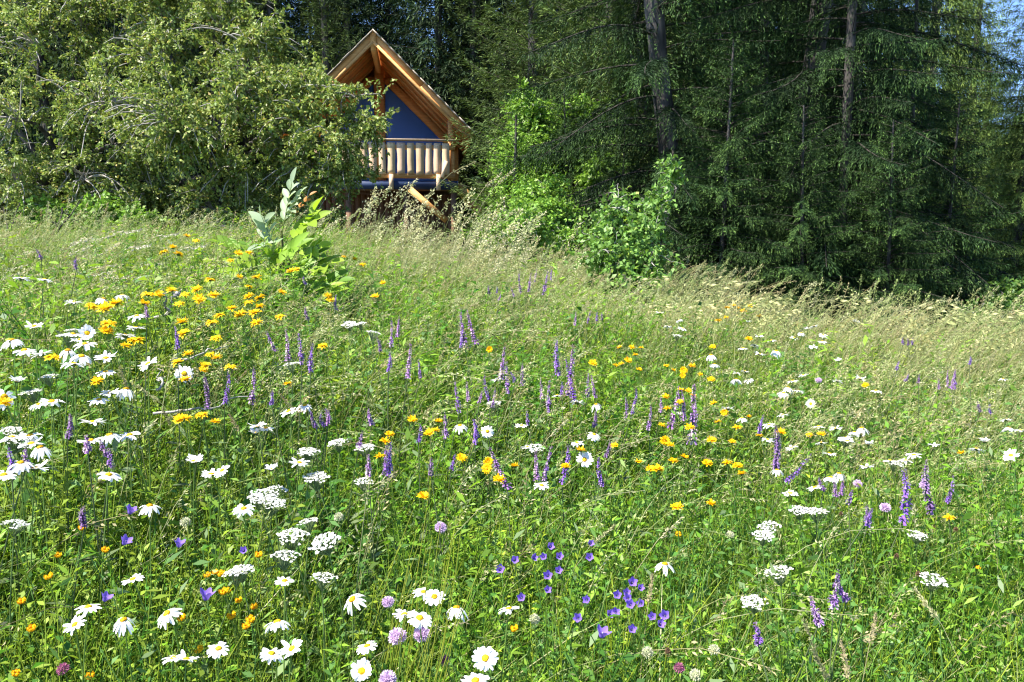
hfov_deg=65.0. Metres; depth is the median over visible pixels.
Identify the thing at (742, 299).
grass stalk
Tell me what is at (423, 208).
grass stalk
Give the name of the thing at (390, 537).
hawkbit
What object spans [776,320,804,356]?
grass stalk
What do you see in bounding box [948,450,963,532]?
hawkbit
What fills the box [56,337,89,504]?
oxeye daisy
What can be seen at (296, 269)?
yellow daisy
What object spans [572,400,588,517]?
oxeye daisy
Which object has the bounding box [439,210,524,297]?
grass stalk
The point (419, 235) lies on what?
grass stalk
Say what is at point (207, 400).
sage flower
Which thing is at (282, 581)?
oxeye daisy
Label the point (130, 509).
bellflower
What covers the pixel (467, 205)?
grass stalk
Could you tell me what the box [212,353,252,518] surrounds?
yellow daisy
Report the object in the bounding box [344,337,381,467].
sage flower
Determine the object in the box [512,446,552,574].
sage flower
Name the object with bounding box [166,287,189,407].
yellow daisy
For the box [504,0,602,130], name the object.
spruce tree
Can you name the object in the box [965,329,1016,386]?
grass stalk
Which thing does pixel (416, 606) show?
grass stalk
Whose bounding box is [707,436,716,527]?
hawkbit
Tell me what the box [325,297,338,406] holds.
yellow daisy
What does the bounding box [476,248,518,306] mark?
grass stalk
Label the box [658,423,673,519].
hawkbit
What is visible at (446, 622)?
grass stalk
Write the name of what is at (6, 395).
oxeye daisy
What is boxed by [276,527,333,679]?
yarrow
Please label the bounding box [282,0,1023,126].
sky
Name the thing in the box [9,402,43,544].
oxeye daisy
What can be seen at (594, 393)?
sage flower
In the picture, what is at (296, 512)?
sage flower
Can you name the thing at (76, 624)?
oxeye daisy
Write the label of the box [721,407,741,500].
oxeye daisy
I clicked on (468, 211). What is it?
grass stalk
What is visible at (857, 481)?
scabious
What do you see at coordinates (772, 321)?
grass stalk
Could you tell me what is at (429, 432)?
hawkbit
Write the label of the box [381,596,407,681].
scabious
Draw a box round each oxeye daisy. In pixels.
[0,338,36,498]
[0,389,45,597]
[0,435,42,595]
[0,470,29,648]
[1,437,43,645]
[5,432,42,588]
[5,460,51,677]
[7,375,26,518]
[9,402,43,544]
[12,277,37,429]
[13,348,35,558]
[13,460,48,654]
[22,278,51,418]
[24,321,60,494]
[29,350,56,534]
[30,445,71,631]
[40,398,75,569]
[44,354,91,523]
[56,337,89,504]
[58,332,95,505]
[59,349,103,532]
[60,362,100,585]
[60,433,121,602]
[63,615,85,681]
[65,300,102,468]
[68,418,104,591]
[74,342,143,538]
[74,604,101,681]
[77,437,144,615]
[78,324,108,513]
[85,297,107,435]
[87,397,128,599]
[89,387,135,583]
[92,350,127,545]
[95,370,115,504]
[97,472,121,679]
[100,388,158,570]
[110,314,145,473]
[111,333,136,495]
[113,617,135,681]
[114,294,151,460]
[120,431,153,584]
[122,573,168,681]
[126,325,151,508]
[138,356,165,566]
[139,503,172,676]
[157,608,203,681]
[161,654,183,681]
[172,649,199,681]
[174,365,206,540]
[179,454,214,650]
[195,465,229,638]
[200,468,251,659]
[207,641,228,681]
[232,504,274,681]
[238,426,273,538]
[248,422,291,527]
[249,428,284,537]
[260,648,282,681]
[263,407,296,485]
[264,619,289,681]
[265,463,311,664]
[274,576,294,681]
[280,639,302,681]
[282,457,309,618]
[296,404,327,567]
[344,593,366,681]
[351,657,371,681]
[356,641,382,670]
[392,609,413,681]
[407,611,431,681]
[412,587,451,679]
[424,589,445,674]
[446,605,479,673]
[454,424,485,521]
[455,425,493,523]
[461,672,489,681]
[472,646,498,674]
[480,378,498,498]
[496,446,534,562]
[498,606,518,681]
[511,424,526,530]
[534,482,552,623]
[546,395,564,490]
[561,441,584,532]
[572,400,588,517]
[574,403,600,513]
[576,452,604,552]
[587,432,607,542]
[641,562,674,680]
[663,325,671,415]
[666,327,685,383]
[678,412,697,486]
[697,354,716,458]
[706,364,719,446]
[719,371,739,444]
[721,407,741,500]
[725,379,741,470]
[736,417,763,497]
[738,347,751,421]
[741,370,764,460]
[744,378,753,446]
[746,423,773,503]
[748,335,763,390]
[750,344,759,400]
[751,351,765,465]
[755,391,788,495]
[756,437,772,528]
[760,469,783,579]
[762,490,798,610]
[764,350,780,419]
[768,339,775,435]
[770,445,795,537]
[772,413,786,488]
[777,380,796,506]
[783,387,798,475]
[789,374,807,444]
[794,390,814,445]
[795,332,805,393]
[798,398,814,504]
[799,442,827,495]
[804,425,823,501]
[807,486,846,586]
[810,345,835,447]
[816,476,837,571]
[821,379,841,469]
[823,452,843,528]
[829,425,843,482]
[833,472,861,545]
[834,358,860,478]
[837,375,865,461]
[837,427,869,497]
[840,436,860,492]
[848,431,867,509]
[853,464,872,528]
[865,440,873,512]
[870,390,887,459]
[883,459,901,532]
[885,458,912,538]
[906,453,933,544]
[915,442,939,524]
[969,448,986,526]
[970,437,989,503]
[987,419,1011,490]
[1000,427,1022,499]
[1003,449,1019,502]
[1013,429,1022,482]
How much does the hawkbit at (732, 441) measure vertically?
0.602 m
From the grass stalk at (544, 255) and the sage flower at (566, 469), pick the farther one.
the grass stalk at (544, 255)
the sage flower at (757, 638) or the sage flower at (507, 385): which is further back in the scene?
the sage flower at (507, 385)
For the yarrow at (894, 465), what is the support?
on the ground
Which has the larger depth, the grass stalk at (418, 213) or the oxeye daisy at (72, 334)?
the grass stalk at (418, 213)
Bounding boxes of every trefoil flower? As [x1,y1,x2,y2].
[10,668,20,681]
[17,597,35,678]
[24,624,49,678]
[43,572,68,680]
[52,551,77,671]
[78,525,108,629]
[84,671,97,681]
[101,546,142,671]
[177,613,195,676]
[194,645,208,681]
[203,571,236,672]
[211,569,252,669]
[216,596,243,679]
[217,569,239,671]
[218,587,261,671]
[224,587,244,670]
[225,581,242,680]
[226,611,244,681]
[242,621,252,680]
[244,614,262,681]
[250,602,259,654]
[254,551,299,679]
[510,624,519,681]
[674,531,682,611]
[962,566,980,633]
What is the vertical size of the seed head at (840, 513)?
0.496 m
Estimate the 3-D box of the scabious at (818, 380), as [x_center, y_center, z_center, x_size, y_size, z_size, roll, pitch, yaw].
[1.241,0.424,3.231,0.106,0.572,0.051,-3,7,-25]
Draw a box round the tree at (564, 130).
[520,85,603,258]
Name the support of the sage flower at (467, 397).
on the ground
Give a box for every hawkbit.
[371,293,393,385]
[373,452,402,587]
[379,436,405,556]
[380,280,389,372]
[385,431,418,559]
[408,414,431,543]
[416,491,459,640]
[424,428,445,554]
[431,427,461,551]
[432,418,451,502]
[456,453,466,580]
[477,457,498,581]
[481,463,510,600]
[484,346,500,451]
[493,473,528,621]
[511,462,526,590]
[561,462,584,588]
[576,445,591,536]
[588,359,624,501]
[609,442,626,548]
[613,363,640,471]
[618,361,636,484]
[621,356,633,455]
[624,344,634,440]
[632,353,648,452]
[635,367,646,456]
[636,458,657,594]
[638,463,661,592]
[639,346,653,415]
[646,464,657,572]
[647,393,669,474]
[650,467,662,572]
[655,442,674,547]
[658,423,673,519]
[659,435,669,541]
[664,364,694,487]
[664,405,695,520]
[667,453,688,550]
[668,457,683,582]
[670,501,683,657]
[674,388,684,499]
[676,399,694,501]
[679,372,693,453]
[680,366,693,424]
[684,423,695,506]
[687,363,697,468]
[687,387,691,453]
[690,392,717,491]
[690,499,714,644]
[697,372,712,445]
[697,376,714,483]
[702,459,723,594]
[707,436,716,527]
[709,344,717,410]
[710,399,716,500]
[716,419,731,521]
[717,408,728,500]
[722,459,741,573]
[726,470,746,569]
[727,439,738,514]
[729,461,742,534]
[732,424,752,524]
[735,336,752,406]
[745,414,753,480]
[756,433,780,507]
[775,427,785,527]
[802,431,815,531]
[817,431,832,512]
[862,382,870,474]
[941,513,957,628]
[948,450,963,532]
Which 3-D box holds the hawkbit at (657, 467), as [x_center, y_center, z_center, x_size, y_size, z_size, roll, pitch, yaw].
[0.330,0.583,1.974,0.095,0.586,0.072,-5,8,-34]
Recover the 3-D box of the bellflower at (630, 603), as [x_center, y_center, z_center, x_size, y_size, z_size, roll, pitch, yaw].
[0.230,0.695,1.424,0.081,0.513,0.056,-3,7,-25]
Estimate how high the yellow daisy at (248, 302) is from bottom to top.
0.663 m
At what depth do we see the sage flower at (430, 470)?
1.78 m
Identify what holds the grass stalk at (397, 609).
on the ground
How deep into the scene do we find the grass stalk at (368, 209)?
5.72 m
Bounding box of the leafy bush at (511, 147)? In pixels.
[487,119,571,212]
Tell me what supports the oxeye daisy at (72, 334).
on the ground
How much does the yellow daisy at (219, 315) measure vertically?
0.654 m
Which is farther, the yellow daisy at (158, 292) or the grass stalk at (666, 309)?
the grass stalk at (666, 309)
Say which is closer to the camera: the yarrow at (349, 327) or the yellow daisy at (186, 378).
the yellow daisy at (186, 378)
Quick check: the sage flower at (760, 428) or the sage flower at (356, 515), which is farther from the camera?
the sage flower at (760, 428)
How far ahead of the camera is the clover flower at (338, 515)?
1.62 m
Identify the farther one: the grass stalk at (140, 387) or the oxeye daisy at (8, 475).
the grass stalk at (140, 387)
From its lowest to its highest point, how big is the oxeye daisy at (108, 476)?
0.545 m
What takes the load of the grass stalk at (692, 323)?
on the ground
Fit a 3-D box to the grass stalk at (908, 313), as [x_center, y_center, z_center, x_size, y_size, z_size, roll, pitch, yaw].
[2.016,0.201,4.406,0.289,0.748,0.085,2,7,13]
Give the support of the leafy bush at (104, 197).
on the ground
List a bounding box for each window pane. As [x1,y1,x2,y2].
[312,84,373,179]
[385,84,447,180]
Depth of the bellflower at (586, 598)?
1.39 m
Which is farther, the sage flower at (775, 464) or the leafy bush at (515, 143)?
the leafy bush at (515, 143)
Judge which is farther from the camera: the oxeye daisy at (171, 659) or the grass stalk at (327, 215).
the grass stalk at (327, 215)
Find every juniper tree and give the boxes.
[237,0,306,211]
[254,0,373,231]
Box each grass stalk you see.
[0,264,27,275]
[32,237,92,304]
[40,246,89,298]
[53,234,114,280]
[59,272,108,286]
[67,276,140,324]
[78,229,141,259]
[84,243,151,294]
[115,233,178,269]
[118,366,147,485]
[131,409,182,474]
[135,384,225,537]
[141,244,207,287]
[162,408,189,493]
[207,369,247,461]
[228,414,259,487]
[268,376,295,473]
[279,394,328,497]
[314,205,340,230]
[315,221,336,239]
[340,211,374,256]
[341,187,389,268]
[350,620,468,681]
[351,198,378,270]
[356,213,397,275]
[358,187,391,271]
[361,194,373,272]
[363,511,412,681]
[364,186,376,261]
[365,178,417,267]
[373,225,384,265]
[378,199,407,251]
[378,201,426,289]
[379,544,418,677]
[383,180,415,246]
[384,228,412,264]
[384,587,397,670]
[387,583,411,661]
[390,528,417,668]
[392,565,408,669]
[393,617,404,671]
[395,590,412,674]
[396,161,475,262]
[396,221,434,307]
[398,224,406,293]
[399,195,416,239]
[400,186,412,256]
[400,481,430,668]
[401,228,431,269]
[403,208,424,268]
[404,199,418,276]
[404,548,425,677]
[404,596,420,676]
[406,628,413,679]
[407,195,427,271]
[408,189,434,275]
[409,238,434,267]
[409,524,440,680]
[410,222,420,280]
[412,232,442,273]
[413,214,425,275]
[413,584,448,681]
[414,536,431,681]
[417,194,441,254]
[418,609,436,681]
[419,631,438,681]
[420,517,456,677]
[424,198,450,282]
[425,539,452,676]
[429,561,444,681]
[433,191,470,269]
[434,599,465,681]
[435,531,460,679]
[435,613,444,675]
[435,636,445,681]
[438,563,481,681]
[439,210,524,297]
[439,591,450,657]
[442,172,501,289]
[443,595,459,681]
[444,622,455,681]
[446,213,475,278]
[447,212,461,261]
[447,216,497,288]
[448,234,463,284]
[449,186,475,277]
[449,205,462,262]
[449,206,505,294]
[450,204,491,294]
[453,168,514,288]
[458,218,499,287]
[459,211,489,290]
[463,226,510,296]
[472,227,490,291]
[474,196,505,280]
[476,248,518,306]
[477,208,515,274]
[477,222,517,276]
[480,219,526,300]
[483,234,492,301]
[491,211,546,292]
[491,241,505,299]
[492,208,522,297]
[492,224,540,290]
[495,219,534,291]
[497,212,544,304]
[497,235,528,281]
[505,211,540,296]
[507,254,523,278]
[510,418,566,517]
[515,232,531,314]
[516,247,527,298]
[519,236,540,299]
[522,234,533,289]
[528,241,554,293]
[534,523,616,669]
[541,251,552,297]
[542,256,565,315]
[543,264,567,295]
[548,435,649,553]
[556,222,580,283]
[563,255,577,302]
[569,252,583,309]
[595,272,677,353]
[598,516,682,677]
[616,300,679,353]
[623,294,675,358]
[635,300,723,392]
[640,573,653,677]
[641,307,679,376]
[651,276,749,383]
[661,291,692,379]
[669,304,714,373]
[671,283,697,370]
[685,300,722,382]
[689,292,746,393]
[706,293,749,392]
[710,299,722,390]
[712,298,774,370]
[714,292,785,370]
[715,298,788,355]
[717,312,746,374]
[718,296,756,343]
[722,314,784,400]
[725,293,745,391]
[725,309,781,364]
[727,305,807,387]
[729,295,794,367]
[745,310,803,350]
[748,311,777,371]
[756,301,787,384]
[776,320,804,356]
[793,294,879,363]
[802,617,821,669]
[810,646,829,681]
[823,311,863,382]
[838,639,851,681]
[853,306,891,373]
[859,311,911,383]
[862,612,877,681]
[867,300,967,389]
[874,315,926,425]
[892,328,941,392]
[894,323,927,374]
[900,311,979,385]
[903,331,932,361]
[906,319,923,417]
[907,313,978,390]
[911,585,967,681]
[929,306,1023,400]
[945,341,999,419]
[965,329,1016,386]
[974,324,992,398]
[1001,337,1022,374]
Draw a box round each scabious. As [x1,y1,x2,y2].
[379,669,396,681]
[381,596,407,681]
[388,627,406,681]
[413,626,433,681]
[434,521,473,665]
[815,377,828,423]
[852,480,862,556]
[858,502,891,636]
[919,480,932,538]
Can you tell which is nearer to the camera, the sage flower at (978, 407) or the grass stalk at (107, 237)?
the sage flower at (978, 407)
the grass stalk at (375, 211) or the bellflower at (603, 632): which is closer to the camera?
the bellflower at (603, 632)
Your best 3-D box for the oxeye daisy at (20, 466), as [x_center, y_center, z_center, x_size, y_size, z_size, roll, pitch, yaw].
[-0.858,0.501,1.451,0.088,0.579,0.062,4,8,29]
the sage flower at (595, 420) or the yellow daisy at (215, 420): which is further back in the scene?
the sage flower at (595, 420)
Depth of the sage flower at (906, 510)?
1.92 m
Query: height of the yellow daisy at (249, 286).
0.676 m
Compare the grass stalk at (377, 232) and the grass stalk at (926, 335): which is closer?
the grass stalk at (926, 335)
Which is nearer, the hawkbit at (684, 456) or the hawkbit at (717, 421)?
the hawkbit at (684, 456)
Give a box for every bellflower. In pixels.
[102,591,128,681]
[121,534,166,641]
[126,504,157,661]
[174,538,232,668]
[200,587,221,681]
[239,546,278,678]
[487,564,504,681]
[511,555,529,660]
[517,592,550,680]
[531,553,555,666]
[533,585,551,675]
[539,552,566,639]
[543,570,559,671]
[548,542,554,647]
[554,552,563,653]
[555,566,595,668]
[563,595,589,676]
[573,613,595,679]
[585,539,597,621]
[585,553,601,672]
[596,624,611,681]
[607,609,624,681]
[613,590,621,676]
[613,607,626,677]
[622,588,637,677]
[623,593,632,668]
[626,599,647,681]
[628,576,663,680]
[628,598,643,676]
[628,624,649,680]
[630,584,644,665]
[648,612,655,681]
[658,619,665,677]
[659,609,676,681]
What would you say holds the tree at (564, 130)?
on the ground
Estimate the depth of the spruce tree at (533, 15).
17.02 m
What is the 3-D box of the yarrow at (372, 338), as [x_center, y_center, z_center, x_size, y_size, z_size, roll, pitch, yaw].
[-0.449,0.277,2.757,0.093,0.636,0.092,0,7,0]
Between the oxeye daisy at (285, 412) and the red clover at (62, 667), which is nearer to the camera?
the red clover at (62, 667)
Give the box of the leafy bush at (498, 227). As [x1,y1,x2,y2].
[478,193,514,271]
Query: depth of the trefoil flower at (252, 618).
1.28 m
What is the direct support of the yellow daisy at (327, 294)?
on the ground
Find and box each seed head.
[664,647,671,681]
[839,511,855,566]
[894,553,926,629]
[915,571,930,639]
[923,524,936,570]
[952,527,962,594]
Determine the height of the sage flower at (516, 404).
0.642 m
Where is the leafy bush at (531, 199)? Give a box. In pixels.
[489,172,598,271]
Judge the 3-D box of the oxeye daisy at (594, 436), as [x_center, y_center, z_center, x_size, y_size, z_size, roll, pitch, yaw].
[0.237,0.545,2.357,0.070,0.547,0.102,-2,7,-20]
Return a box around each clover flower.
[180,517,220,605]
[332,512,354,619]
[529,613,539,679]
[642,646,652,681]
[689,668,700,681]
[708,644,727,681]
[725,530,752,663]
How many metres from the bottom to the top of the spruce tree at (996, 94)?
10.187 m
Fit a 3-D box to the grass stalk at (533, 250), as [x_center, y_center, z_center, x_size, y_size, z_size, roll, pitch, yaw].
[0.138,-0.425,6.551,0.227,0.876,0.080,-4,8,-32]
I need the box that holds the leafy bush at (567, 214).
[512,170,567,278]
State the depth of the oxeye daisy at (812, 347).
3.34 m
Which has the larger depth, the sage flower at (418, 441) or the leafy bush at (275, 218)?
the leafy bush at (275, 218)
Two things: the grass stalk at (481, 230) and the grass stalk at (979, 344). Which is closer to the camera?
the grass stalk at (979, 344)
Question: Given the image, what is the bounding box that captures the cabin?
[280,29,493,255]
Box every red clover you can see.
[56,662,69,681]
[438,655,451,681]
[673,662,684,681]
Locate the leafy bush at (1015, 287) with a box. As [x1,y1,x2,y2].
[935,273,1023,349]
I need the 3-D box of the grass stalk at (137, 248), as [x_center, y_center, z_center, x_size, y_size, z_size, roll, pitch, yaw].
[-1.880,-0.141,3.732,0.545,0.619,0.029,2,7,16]
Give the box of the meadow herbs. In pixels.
[0,205,1023,681]
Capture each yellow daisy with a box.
[0,396,63,597]
[44,354,82,546]
[80,303,103,437]
[90,376,138,566]
[97,300,135,472]
[98,325,129,501]
[101,319,162,516]
[108,297,155,456]
[120,342,145,531]
[125,337,157,501]
[138,298,167,450]
[141,291,173,440]
[154,289,184,430]
[159,249,180,369]
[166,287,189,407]
[166,329,189,498]
[170,244,196,347]
[171,358,194,533]
[172,301,194,431]
[173,251,198,343]
[173,413,222,547]
[175,414,192,577]
[177,317,223,504]
[178,376,222,529]
[180,291,203,435]
[182,350,219,538]
[183,234,197,283]
[192,284,211,417]
[192,293,206,447]
[195,412,222,560]
[199,367,234,510]
[200,362,241,559]
[205,277,235,421]
[205,320,241,456]
[205,352,239,488]
[207,291,241,421]
[209,418,237,565]
[210,335,247,489]
[212,312,233,433]
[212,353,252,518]
[224,364,255,544]
[226,259,250,371]
[226,305,260,464]
[234,308,265,449]
[235,250,258,357]
[237,274,263,408]
[243,292,282,428]
[243,300,265,436]
[244,285,266,411]
[245,251,264,352]
[248,309,270,460]
[250,293,264,438]
[250,318,281,445]
[251,274,266,389]
[255,303,293,466]
[275,314,312,442]
[277,381,292,513]
[278,288,319,428]
[286,267,299,363]
[294,267,306,342]
[318,343,342,497]
[318,343,348,472]
[324,292,347,406]
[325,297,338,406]
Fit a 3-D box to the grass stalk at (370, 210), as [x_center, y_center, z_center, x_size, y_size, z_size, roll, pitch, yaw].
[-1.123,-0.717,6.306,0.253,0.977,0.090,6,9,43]
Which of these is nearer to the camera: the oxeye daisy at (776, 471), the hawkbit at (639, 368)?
the oxeye daisy at (776, 471)
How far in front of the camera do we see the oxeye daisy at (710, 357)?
3.17 m
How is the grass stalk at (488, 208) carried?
on the ground
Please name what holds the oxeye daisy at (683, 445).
on the ground
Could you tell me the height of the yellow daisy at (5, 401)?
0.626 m
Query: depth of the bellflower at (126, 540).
1.36 m
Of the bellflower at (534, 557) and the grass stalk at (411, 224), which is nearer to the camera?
the bellflower at (534, 557)
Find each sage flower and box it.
[0,448,38,657]
[0,449,30,660]
[27,249,54,362]
[39,506,88,681]
[47,414,82,593]
[50,258,78,389]
[66,448,119,624]
[76,435,116,623]
[87,440,113,574]
[131,304,154,465]
[165,326,188,520]
[172,375,211,540]
[209,374,243,531]
[247,334,282,482]
[248,366,279,525]
[256,329,291,497]
[269,391,304,546]
[288,276,306,374]
[288,333,303,490]
[289,413,325,560]
[291,343,321,528]
[298,410,339,588]
[301,408,331,536]
[304,307,322,454]
[309,410,339,550]
[312,294,337,381]
[326,434,363,580]
[339,445,387,628]
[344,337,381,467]
[347,409,374,528]
[354,442,393,614]
[363,454,382,609]
[376,318,401,468]
[379,352,392,509]
[389,344,412,508]
[395,316,417,438]
[395,359,421,471]
[409,412,448,559]
[412,425,425,583]
[426,455,460,588]
[428,459,449,608]
[433,383,460,525]
[436,419,479,550]
[440,327,463,448]
[455,310,478,434]
[458,381,470,508]
[459,310,483,440]
[463,391,487,519]
[473,387,495,507]
[479,285,489,358]
[484,347,505,463]
[484,374,493,503]
[488,447,515,617]
[489,293,500,361]
[495,364,524,474]
[504,372,515,489]
[505,362,522,484]
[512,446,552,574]
[512,451,540,594]
[515,273,531,336]
[516,274,522,341]
[520,377,546,482]
[525,411,543,531]
[527,380,553,513]
[537,341,560,470]
[542,271,549,347]
[556,411,596,514]
[557,359,576,498]
[559,382,564,497]
[559,445,570,584]
[563,458,603,588]
[565,345,576,499]
[567,373,589,497]
[577,310,591,381]
[577,312,597,397]
[578,440,611,535]
[591,374,606,488]
[601,314,614,383]
[604,388,637,515]
[607,397,630,479]
[634,398,663,498]
[646,406,652,482]
[656,387,679,483]
[670,384,697,499]
[679,391,690,517]
[684,401,698,524]
[744,454,811,585]
[753,622,768,681]
[757,417,774,511]
[762,425,781,525]
[793,482,838,583]
[795,596,824,681]
[801,477,825,590]
[806,479,844,577]
[817,504,871,603]
[827,569,839,681]
[830,583,850,681]
[835,509,871,611]
[845,490,853,577]
[871,469,912,603]
[874,361,898,468]
[884,373,908,430]
[887,342,912,402]
[896,459,935,566]
[907,339,915,398]
[911,380,940,452]
[914,375,920,452]
[917,370,948,463]
[944,476,953,596]
[946,371,956,446]
[949,371,955,455]
[958,402,980,499]
[965,356,973,465]
[972,404,992,464]
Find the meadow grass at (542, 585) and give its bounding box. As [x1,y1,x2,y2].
[0,215,1023,681]
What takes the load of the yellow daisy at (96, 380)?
on the ground
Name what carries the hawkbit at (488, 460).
on the ground
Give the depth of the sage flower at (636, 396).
2.57 m
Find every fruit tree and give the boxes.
[0,0,186,235]
[59,0,400,234]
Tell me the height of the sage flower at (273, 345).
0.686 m
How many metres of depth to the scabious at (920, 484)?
2.16 m
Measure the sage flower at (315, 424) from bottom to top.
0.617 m
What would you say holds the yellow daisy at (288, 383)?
on the ground
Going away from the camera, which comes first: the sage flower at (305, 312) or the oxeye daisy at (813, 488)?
the oxeye daisy at (813, 488)
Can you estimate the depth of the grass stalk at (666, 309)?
3.90 m
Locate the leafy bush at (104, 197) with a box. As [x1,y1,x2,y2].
[13,190,166,236]
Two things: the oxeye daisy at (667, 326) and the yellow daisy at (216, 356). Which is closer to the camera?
the yellow daisy at (216, 356)
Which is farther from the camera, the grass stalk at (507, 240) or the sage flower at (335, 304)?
the grass stalk at (507, 240)
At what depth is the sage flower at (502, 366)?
2.62 m
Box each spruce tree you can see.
[0,0,83,177]
[0,0,162,237]
[0,7,56,224]
[66,8,137,76]
[69,1,203,214]
[99,0,267,235]
[162,3,293,206]
[227,0,305,174]
[261,0,371,112]
[298,0,396,221]
[306,4,391,55]
[334,0,433,223]
[367,0,506,243]
[372,0,405,52]
[395,0,432,68]
[420,0,486,79]
[424,0,516,240]
[425,0,520,119]
[427,0,602,260]
[435,0,563,254]
[470,0,706,255]
[480,0,891,295]
[481,0,576,97]
[488,0,561,238]
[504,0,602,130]
[535,0,768,277]
[557,0,728,159]
[571,0,1023,297]
[577,109,669,293]
[615,0,934,298]
[616,0,808,260]
[642,32,827,343]
[712,0,1019,343]
[722,1,838,114]
[725,102,904,349]
[765,0,985,294]
[769,0,866,156]
[815,114,974,358]
[825,0,883,239]
[832,0,909,162]
[848,0,983,297]
[859,0,1011,276]
[867,93,1023,354]
[873,0,946,165]
[917,1,992,194]
[936,0,1022,260]
[947,0,1023,307]
[976,39,1020,171]
[990,87,1023,193]
[992,93,1023,271]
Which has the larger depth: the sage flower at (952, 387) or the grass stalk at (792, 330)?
the grass stalk at (792, 330)
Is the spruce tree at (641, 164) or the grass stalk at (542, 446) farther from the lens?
the spruce tree at (641, 164)
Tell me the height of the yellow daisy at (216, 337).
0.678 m
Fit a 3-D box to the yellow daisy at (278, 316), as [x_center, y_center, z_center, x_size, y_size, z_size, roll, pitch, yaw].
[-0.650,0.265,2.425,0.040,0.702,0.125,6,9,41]
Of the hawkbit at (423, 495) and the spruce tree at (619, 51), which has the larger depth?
the spruce tree at (619, 51)
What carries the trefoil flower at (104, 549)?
on the ground
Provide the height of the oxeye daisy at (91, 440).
0.554 m
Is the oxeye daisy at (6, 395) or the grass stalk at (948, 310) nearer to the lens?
the oxeye daisy at (6, 395)
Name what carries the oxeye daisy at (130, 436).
on the ground
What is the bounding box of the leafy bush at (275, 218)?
[191,199,349,243]
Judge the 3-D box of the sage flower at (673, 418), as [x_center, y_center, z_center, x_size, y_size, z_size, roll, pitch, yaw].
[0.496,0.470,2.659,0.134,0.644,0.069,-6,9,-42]
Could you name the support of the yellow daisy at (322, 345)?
on the ground
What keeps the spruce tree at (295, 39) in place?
on the ground
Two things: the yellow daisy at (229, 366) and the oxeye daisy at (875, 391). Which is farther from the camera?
the oxeye daisy at (875, 391)
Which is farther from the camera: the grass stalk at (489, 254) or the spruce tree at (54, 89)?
the spruce tree at (54, 89)
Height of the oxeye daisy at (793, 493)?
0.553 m
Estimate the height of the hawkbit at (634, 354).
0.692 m
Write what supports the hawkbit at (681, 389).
on the ground
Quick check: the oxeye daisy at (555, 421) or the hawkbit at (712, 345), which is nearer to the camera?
the oxeye daisy at (555, 421)
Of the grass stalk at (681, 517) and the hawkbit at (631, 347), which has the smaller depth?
the grass stalk at (681, 517)
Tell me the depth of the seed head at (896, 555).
1.75 m
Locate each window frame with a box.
[319,77,373,136]
[384,77,456,147]
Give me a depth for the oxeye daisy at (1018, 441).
2.62 m
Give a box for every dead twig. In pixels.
[3,203,19,234]
[49,202,79,238]
[148,289,181,319]
[153,346,247,414]
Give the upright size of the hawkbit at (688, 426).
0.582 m
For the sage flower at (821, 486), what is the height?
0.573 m
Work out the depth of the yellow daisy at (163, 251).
2.90 m
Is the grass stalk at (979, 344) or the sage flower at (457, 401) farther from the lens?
the grass stalk at (979, 344)
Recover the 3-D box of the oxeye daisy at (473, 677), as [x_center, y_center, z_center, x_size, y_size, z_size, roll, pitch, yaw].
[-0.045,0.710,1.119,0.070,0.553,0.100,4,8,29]
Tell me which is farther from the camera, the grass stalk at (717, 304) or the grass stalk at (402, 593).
the grass stalk at (717, 304)
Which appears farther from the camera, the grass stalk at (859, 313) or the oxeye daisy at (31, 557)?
the grass stalk at (859, 313)
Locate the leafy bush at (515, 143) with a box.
[459,104,583,274]
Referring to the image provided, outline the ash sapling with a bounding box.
[207,167,354,309]
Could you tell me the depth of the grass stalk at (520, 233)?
5.93 m
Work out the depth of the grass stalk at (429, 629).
1.26 m
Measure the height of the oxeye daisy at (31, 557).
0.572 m
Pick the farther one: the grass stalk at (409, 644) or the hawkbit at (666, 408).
the hawkbit at (666, 408)
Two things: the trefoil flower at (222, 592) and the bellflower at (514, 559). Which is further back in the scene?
the bellflower at (514, 559)
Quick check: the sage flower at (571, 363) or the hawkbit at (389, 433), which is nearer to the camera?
the hawkbit at (389, 433)
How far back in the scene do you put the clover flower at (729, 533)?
1.82 m
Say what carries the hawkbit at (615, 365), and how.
on the ground
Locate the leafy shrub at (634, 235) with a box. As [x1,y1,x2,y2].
[564,154,688,307]
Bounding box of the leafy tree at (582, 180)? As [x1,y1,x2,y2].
[499,74,642,247]
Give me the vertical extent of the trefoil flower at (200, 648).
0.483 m
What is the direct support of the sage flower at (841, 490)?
on the ground
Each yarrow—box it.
[0,426,71,589]
[0,519,31,672]
[2,388,41,517]
[4,434,59,586]
[38,374,72,495]
[48,334,81,486]
[64,329,126,532]
[195,568,247,677]
[228,564,287,681]
[248,492,296,632]
[250,489,303,633]
[257,496,285,639]
[260,485,299,617]
[262,471,330,621]
[270,550,300,681]
[274,362,299,515]
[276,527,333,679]
[282,517,321,674]
[283,447,319,551]
[297,449,350,621]
[308,532,365,681]
[310,572,343,681]
[319,438,348,561]
[340,321,361,455]
[349,443,376,581]
[354,322,376,429]
[354,477,386,611]
[366,330,393,451]
[471,401,500,502]
[525,444,556,533]
[663,334,679,386]
[731,594,767,681]
[752,530,787,658]
[757,520,784,646]
[761,565,803,680]
[788,505,809,598]
[807,507,829,577]
[832,437,852,489]
[887,461,903,516]
[907,530,927,628]
[918,572,947,680]
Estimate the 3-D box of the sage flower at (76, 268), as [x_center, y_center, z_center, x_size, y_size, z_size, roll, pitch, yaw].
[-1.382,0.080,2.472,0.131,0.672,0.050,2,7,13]
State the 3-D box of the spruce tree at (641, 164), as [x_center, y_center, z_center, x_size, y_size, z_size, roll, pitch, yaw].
[1.588,-1.699,11.680,2.306,3.272,2.281,3,8,27]
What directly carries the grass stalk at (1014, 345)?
on the ground

